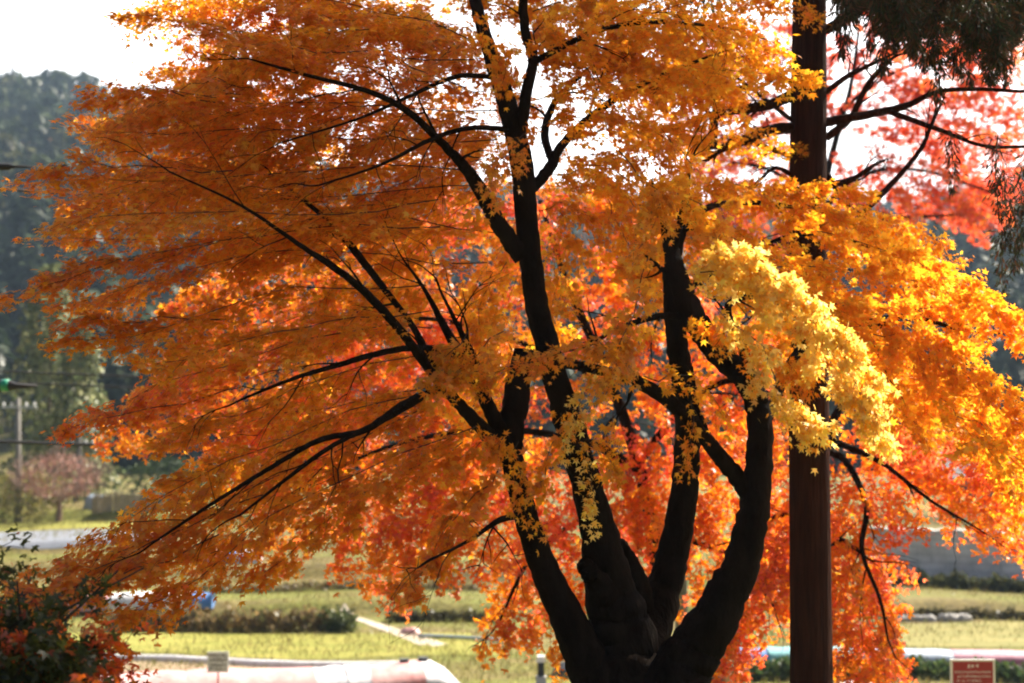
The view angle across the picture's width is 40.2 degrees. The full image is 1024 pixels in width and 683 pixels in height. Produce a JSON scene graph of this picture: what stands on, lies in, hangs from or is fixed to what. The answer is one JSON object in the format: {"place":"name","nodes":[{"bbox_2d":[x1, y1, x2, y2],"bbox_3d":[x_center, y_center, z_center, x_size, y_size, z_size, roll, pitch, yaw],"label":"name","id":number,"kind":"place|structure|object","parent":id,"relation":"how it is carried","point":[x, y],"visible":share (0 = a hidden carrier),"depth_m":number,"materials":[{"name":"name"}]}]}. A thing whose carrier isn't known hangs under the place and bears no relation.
{"place":"outdoors","nodes":[
{"label":"outdoors","id":0,"kind":"place"},
{"bbox_2d":[0,163,32,169],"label":"cable closure","id":1,"kind":"object","parent":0,"point":[5,166],"visible":0.9,"depth_m":17.72,"materials":[{"name":"black plastic"}]},
{"bbox_2d":[0,529,160,548],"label":"road","id":2,"kind":"structure","parent":0,"point":[49,543],"depth_m":58.42,"materials":[{"name":"grey asphalt"}]},
{"bbox_2d":[107,660,287,672],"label":"bare soil","id":3,"kind":"structure","parent":0,"point":[183,665],"depth_m":36.06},
{"bbox_2d":[104,654,396,667],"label":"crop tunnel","id":4,"kind":"structure","parent":3,"relation":"on","point":[268,663],"depth_m":36.39,"materials":[{"name":"white plastic"}]},
{"bbox_2d":[0,260,670,454],"bbox_3d":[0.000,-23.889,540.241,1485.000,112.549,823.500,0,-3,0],"label":"hills","id":5,"kind":"structure","parent":0,"point":[7,429],"depth_m":137.69,"materials":[{"name":"green plant"}]},
{"bbox_2d":[0,65,1023,472],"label":"forest","id":6,"kind":"object","parent":5,"relation":"on","point":[30,131],"visible":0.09,"depth_m":180.95,"materials":[{"name":"green plant"}]},
{"bbox_2d":[338,604,448,645],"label":"path","id":7,"kind":"structure","parent":0,"point":[381,626],"depth_m":41.71,"materials":[{"name":"white concrete"}]},
{"bbox_2d":[400,627,419,634],"bbox_3d":[-2.992,8.538,41.337,0.722,0.240,0.409,-2,-4,34],"label":"sack","id":8,"kind":"object","parent":7,"relation":"on","point":[406,630],"visible":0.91,"depth_m":41.20,"materials":[{"name":"plastic"}]},
{"bbox_2d":[0,453,1023,682],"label":"ground","id":9,"kind":"structure","parent":0,"point":[925,599],"depth_m":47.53,"materials":[{"name":"green plant"}]},
{"bbox_2d":[1,398,36,522],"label":"utility pole","id":10,"kind":"object","parent":9,"relation":"on","point":[17,407],"visible":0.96,"depth_m":68.07,"materials":[{"name":"concrete"}]},
{"bbox_2d":[0,466,88,523],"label":"shrub","id":11,"kind":"object","parent":9,"relation":"on","point":[4,502],"visible":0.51,"depth_m":68.47,"materials":[{"name":"green plant"}]},
{"bbox_2d":[1,445,117,521],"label":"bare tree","id":12,"kind":"object","parent":9,"relation":"on","point":[63,491],"visible":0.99,"depth_m":67.62,"materials":[{"name":"pink plant"}]},
{"bbox_2d":[0,263,128,498],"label":"conifer tree","id":13,"kind":"object","parent":9,"relation":"on","point":[44,364],"visible":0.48,"depth_m":77.61,"materials":[{"name":"green plant"}]},
{"bbox_2d":[28,314,125,503],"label":"conifer tree","id":14,"kind":"object","parent":9,"relation":"on","point":[78,363],"visible":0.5,"depth_m":75.94,"materials":[{"name":"green plant"}]},
{"bbox_2d":[0,514,163,530],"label":"grass verge","id":15,"kind":"object","parent":9,"relation":"on","point":[85,525],"depth_m":65.77,"materials":[{"name":"plant"}]},
{"bbox_2d":[71,423,94,500],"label":"utility pole","id":16,"kind":"object","parent":9,"relation":"on","point":[79,448],"visible":0.29,"depth_m":74.66,"materials":[{"name":"concrete"}]},
{"bbox_2d":[0,521,173,682],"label":"shrub","id":17,"kind":"object","parent":9,"relation":"on","point":[32,650],"visible":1,"depth_m":6.83,"materials":[{"name":"green plant"}]},
{"bbox_2d":[83,494,102,509],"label":"storage tank","id":18,"kind":"object","parent":9,"relation":"on","point":[87,505],"visible":0.43,"depth_m":68.88,"materials":[{"name":"grey metal"}]},
{"bbox_2d":[92,490,164,513],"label":"reed screen","id":19,"kind":"object","parent":9,"relation":"on","point":[101,503],"visible":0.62,"depth_m":68.19,"materials":[{"name":"beige wicker"}]},
{"bbox_2d":[69,591,215,611],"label":"crop tunnel","id":20,"kind":"structure","parent":9,"relation":"on","point":[207,602],"depth_m":45.21,"materials":[{"name":"white plastic"}]},
{"bbox_2d":[71,455,233,502],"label":"shrub","id":21,"kind":"object","parent":9,"relation":"on","point":[163,462],"visible":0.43,"depth_m":73.22,"materials":[{"name":"green plant"}]},
{"bbox_2d":[207,651,228,682],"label":"notice sign","id":22,"kind":"object","parent":9,"relation":"on","point":[217,662],"visible":1,"depth_m":30.66,"materials":[{"name":"white wood"}]},
{"bbox_2d":[103,600,334,633],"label":"weed bank","id":23,"kind":"structure","parent":9,"relation":"on","point":[259,621],"depth_m":42.12,"materials":[{"name":"green plant"}]},
{"bbox_2d":[207,549,262,563],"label":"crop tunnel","id":24,"kind":"structure","parent":9,"relation":"on","point":[253,561],"depth_m":53.56,"materials":[{"name":"white plastic"}]},
{"bbox_2d":[100,657,458,682],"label":"crop tunnel","id":25,"kind":"structure","parent":9,"relation":"on","point":[419,670],"depth_m":32.55,"materials":[{"name":"white plastic"}]},
{"bbox_2d":[66,632,496,658],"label":"rice paddy","id":26,"kind":"structure","parent":9,"relation":"on","point":[143,645],"depth_m":39.50,"materials":[{"name":"yellow plant"}]},
{"bbox_2d":[316,604,358,632],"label":"weed bank","id":27,"kind":"structure","parent":9,"relation":"on","point":[339,620],"depth_m":42.12,"materials":[{"name":"green plant"}]},
{"bbox_2d":[196,578,482,592],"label":"weed bank","id":28,"kind":"structure","parent":9,"relation":"on","point":[293,587],"depth_m":48.68,"materials":[{"name":"green plant"}]},
{"bbox_2d":[85,174,789,682],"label":"maple tree","id":29,"kind":"object","parent":9,"relation":"on","point":[643,522],"visible":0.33,"depth_m":15.86,"materials":[{"name":"orange plant"}]},
{"bbox_2d":[384,605,503,622],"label":"weed bank","id":30,"kind":"structure","parent":9,"relation":"on","point":[444,615],"depth_m":43.82,"materials":[{"name":"green plant"}]},
{"bbox_2d":[418,634,539,647],"bbox_3d":[-0.895,8.471,39.772,3.859,0.150,0.450,-1,-3,25],"label":"hose","id":31,"kind":"object","parent":9,"relation":"on","point":[449,636],"visible":0.61,"depth_m":40.14,"materials":[{"name":"grey plastic"}]},
{"bbox_2d":[0,0,1023,682],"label":"maple tree","id":32,"kind":"object","parent":9,"relation":"on","point":[622,632],"visible":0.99,"depth_m":9.63,"materials":[{"name":"orange plant"}]},
{"bbox_2d":[536,655,545,682],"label":"marker post","id":33,"kind":"object","parent":9,"relation":"on","point":[540,676],"visible":0.97,"depth_m":33.10,"materials":[{"name":"concrete"}]},
{"bbox_2d":[551,661,567,676],"bbox_3d":[1.522,8.162,34.830,1.104,0.380,0.912,0,-3,0],"label":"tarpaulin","id":34,"kind":"object","parent":9,"relation":"on","point":[562,664],"visible":0.18,"depth_m":34.71,"materials":[{"name":"grey plastic"}]},
{"bbox_2d":[674,242,687,627],"bbox_3d":[4.077,2.849,33.897,0.322,11.554,0.304,0,-3,0],"label":"utility pole","id":35,"kind":"object","parent":9,"relation":"on","point":[682,593],"visible":0.02,"depth_m":33.59,"materials":[{"name":"concrete"}]},
{"bbox_2d":[0,187,620,224],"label":"cable","id":36,"kind":"object","parent":35,"relation":"attached to","point":[22,190],"visible":0.07,"depth_m":22.87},
{"bbox_2d":[0,370,639,391],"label":"cable","id":37,"kind":"object","parent":35,"relation":"attached to","point":[145,376],"visible":0.27,"depth_m":31.72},
{"bbox_2d":[15,382,652,403],"bbox_3d":[-7.942,0.978,31.993,24.415,0.908,0.037,0,-3,-9],"label":"cable","id":38,"kind":"object","parent":35,"relation":"attached to","point":[189,389],"visible":0.27,"depth_m":31.75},
{"bbox_2d":[0,440,672,453],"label":"cable","id":39,"kind":"object","parent":35,"relation":"attached to","point":[66,443],"visible":0.22,"depth_m":28.93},
{"bbox_2d":[9,297,673,429],"bbox_3d":[-9.616,-0.500,37.077,28.081,5.656,0.040,-1,-3,12],"label":"cable","id":40,"kind":"object","parent":35,"relation":"attached to","point":[364,369],"visible":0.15,"depth_m":35.40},
{"bbox_2d":[719,656,730,682],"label":"timber stake","id":41,"kind":"object","parent":9,"relation":"on","point":[727,679],"visible":0.23,"depth_m":23.68,"materials":[{"name":"wood"}]},
{"bbox_2d":[664,0,1023,257],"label":"maple tree","id":42,"kind":"object","parent":9,"relation":"on","point":[969,210],"visible":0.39,"depth_m":30.06,"materials":[{"name":"red plant"}]},
{"bbox_2d":[674,0,1023,682],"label":"cedar tree","id":43,"kind":"object","parent":9,"relation":"on","point":[992,31],"visible":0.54,"depth_m":12.69,"materials":[{"name":"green plant"}]},
{"bbox_2d":[706,395,1023,682],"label":"maple tree","id":44,"kind":"object","parent":9,"relation":"on","point":[876,594],"visible":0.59,"depth_m":15.04,"materials":[{"name":"orange plant"}]},
{"bbox_2d":[711,653,1023,682],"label":"vegetable row","id":45,"kind":"object","parent":9,"relation":"on","point":[780,669],"visible":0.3,"depth_m":34.36,"materials":[{"name":"green plant"}]},
{"bbox_2d":[732,646,1023,666],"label":"crop tunnel","id":46,"kind":"structure","parent":9,"relation":"on","point":[1016,656],"depth_m":36.05,"materials":[{"name":"white plastic"}]},
{"bbox_2d":[895,615,911,621],"bbox_3d":[12.410,8.741,44.224,0.703,0.221,0.402,0,-3,0],"label":"stone","id":47,"kind":"object","parent":9,"relation":"on","point":[905,618],"visible":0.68,"depth_m":44.06,"materials":[{"name":"grey stone"}]},
{"bbox_2d":[911,614,921,621],"bbox_3d":[12.734,8.719,44.159,0.550,0.235,0.430,0,-3,0],"label":"stone","id":48,"kind":"object","parent":9,"relation":"on","point":[918,618],"visible":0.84,"depth_m":44.01,"materials":[{"name":"grey stone"}]},
{"bbox_2d":[922,614,936,621],"bbox_3d":[13.090,8.700,44.046,0.560,0.242,0.428,0,-3,0],"label":"stone","id":49,"kind":"object","parent":9,"relation":"on","point":[930,618],"visible":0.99,"depth_m":43.93,"materials":[{"name":"grey stone"}]},
{"bbox_2d":[860,567,1023,592],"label":"weed bank","id":50,"kind":"structure","parent":9,"relation":"on","point":[956,580],"depth_m":49.12,"materials":[{"name":"green plant"}]},
{"bbox_2d":[937,613,948,621],"bbox_3d":[13.585,8.670,43.935,0.476,0.267,0.400,0,-3,0],"label":"stone","id":51,"kind":"object","parent":9,"relation":"on","point":[945,617],"visible":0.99,"depth_m":43.82,"materials":[{"name":"grey stone"}]},
{"bbox_2d":[868,526,1023,580],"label":"retaining wall","id":52,"kind":"structure","parent":9,"relation":"on","point":[932,559],"depth_m":50.90,"materials":[{"name":"grey concrete"}]},
{"bbox_2d":[947,613,958,621],"bbox_3d":[13.828,8.659,43.947,0.689,0.280,0.428,0,-3,0],"label":"stone","id":53,"kind":"object","parent":9,"relation":"on","point":[953,617],"visible":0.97,"depth_m":43.81,"materials":[{"name":"grey stone"}]},
{"bbox_2d":[888,606,1023,619],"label":"weed bank","id":54,"kind":"structure","parent":9,"relation":"on","point":[1006,614],"depth_m":44.42,"materials":[{"name":"green plant"}]},
{"bbox_2d":[897,621,1023,646],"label":"rice paddy","id":55,"kind":"structure","parent":9,"relation":"on","point":[966,641],"depth_m":41.17,"materials":[{"name":"yellow plant"}]},
{"bbox_2d":[958,613,971,621],"bbox_3d":[14.190,8.653,43.910,0.491,0.279,0.424,0,-3,0],"label":"stone","id":56,"kind":"object","parent":9,"relation":"on","point":[963,617],"visible":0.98,"depth_m":43.78,"materials":[{"name":"grey stone"}]},
{"bbox_2d":[907,443,1023,495],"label":"house","id":57,"kind":"structure","parent":9,"relation":"on","point":[954,476],"depth_m":77.67,"materials":[{"name":"tile"}]},
{"bbox_2d":[950,659,994,682],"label":"notice sign","id":58,"kind":"object","parent":9,"relation":"on","point":[972,670],"visible":1,"depth_m":20.76,"materials":[{"name":"red metal"}]},
{"bbox_2d":[0,0,1023,205],"label":"sky","id":59,"kind":"structure","parent":0,"point":[72,36],"materials":[{"name":"white"}]},
{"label":"cable","id":60,"kind":"object","parent":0,"visible":0},
{"bbox_2d":[0,379,36,391],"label":"cable closure","id":61,"kind":"object","parent":60,"relation":"hanging from","point":[7,385],"visible":1,"depth_m":21.95,"materials":[{"name":"green plastic"}]}
]}

